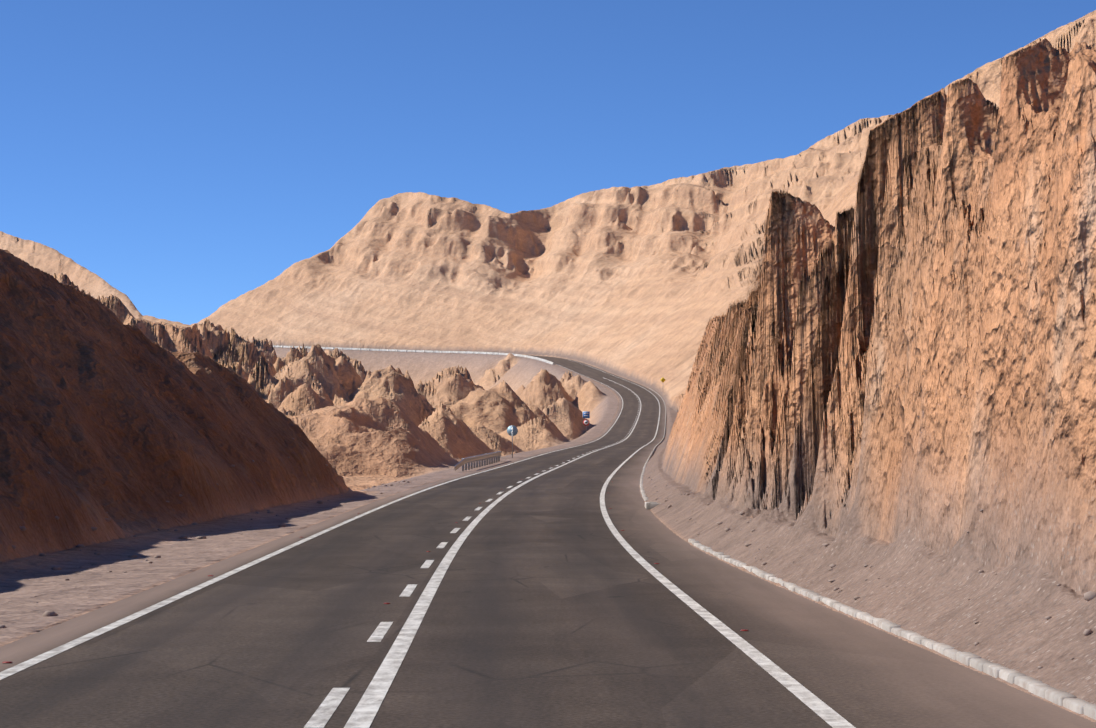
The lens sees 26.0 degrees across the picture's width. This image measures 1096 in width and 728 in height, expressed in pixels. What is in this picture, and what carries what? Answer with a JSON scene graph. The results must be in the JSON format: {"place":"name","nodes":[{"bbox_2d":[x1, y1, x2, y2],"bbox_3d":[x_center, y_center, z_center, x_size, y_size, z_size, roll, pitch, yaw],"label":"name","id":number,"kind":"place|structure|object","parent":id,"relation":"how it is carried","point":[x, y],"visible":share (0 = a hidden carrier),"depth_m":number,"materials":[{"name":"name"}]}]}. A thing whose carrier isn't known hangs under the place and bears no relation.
{"place":"outdoors","nodes":[
{"label":"outdoors","id":0,"kind":"place"},
{"bbox_2d":[0,10,1095,721],"bbox_3d":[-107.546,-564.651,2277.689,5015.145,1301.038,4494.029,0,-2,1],"label":"terrain","id":1,"kind":"structure","parent":0,"point":[860,344],"depth_m":55.98,"materials":[{"name":"beige stone"}]},
{"bbox_2d":[273,345,553,364],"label":"concrete barrier","id":2,"kind":"object","parent":1,"relation":"on","point":[497,353],"visible":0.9,"depth_m":699.56,"materials":[{"name":"white concrete"}]},
{"bbox_2d":[454,451,500,470],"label":"guardrail","id":3,"kind":"object","parent":1,"relation":"on","point":[479,458],"visible":0.96,"depth_m":142.78,"materials":[{"name":"metal"}]},
{"bbox_2d":[507,425,517,457],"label":"convex traffic mirror","id":4,"kind":"object","parent":1,"relation":"on","point":[512,430],"visible":1,"depth_m":175.89,"materials":[{"name":"metal"}]},
{"bbox_2d":[0,438,1095,668],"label":"loose stones","id":5,"kind":"object","parent":1,"relation":"on","point":[1088,596],"visible":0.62,"depth_m":45.48,"materials":[{"name":"brown stone"}]},
{"bbox_2d":[0,348,1095,727],"bbox_3d":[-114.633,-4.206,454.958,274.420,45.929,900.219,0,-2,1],"label":"road surface","id":6,"kind":"object","parent":1,"relation":"on","point":[554,604],"visible":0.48,"depth_m":26.15,"materials":[{"name":"grey asphalt"}]},
{"bbox_2d":[3,444,747,662],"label":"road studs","id":7,"kind":"object","parent":6,"relation":"on","point":[384,603],"visible":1,"depth_m":32.02,"materials":[{"name":"white plastic"}]},
{"bbox_2d":[0,359,855,727],"bbox_3d":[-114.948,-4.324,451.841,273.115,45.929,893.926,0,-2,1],"label":"road markings","id":8,"kind":"object","parent":6,"relation":"on","point":[370,703],"visible":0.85,"depth_m":26.75,"materials":[{"name":"paint"}]},
{"bbox_2d":[645,502,660,508],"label":"curb end","id":9,"kind":"object","parent":6,"relation":"on","point":[649,505],"visible":0.27,"depth_m":74.46,"materials":[{"name":"concrete"}]},
{"bbox_2d":[640,388,1095,719],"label":"kerb blocks","id":10,"kind":"structure","parent":6,"relation":"on","point":[1067,700],"depth_m":24.14,"materials":[{"name":"concrete"}]},
{"bbox_2d":[583,411,589,425],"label":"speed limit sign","id":11,"kind":"object","parent":1,"relation":"on","point":[586,414],"visible":0.96,"depth_m":342.59,"materials":[{"name":"metal"}]},
{"bbox_2d":[0,0,1095,324],"label":"sky","id":12,"kind":"structure","parent":0,"point":[185,155],"materials":[{"name":"blue"}]}
]}

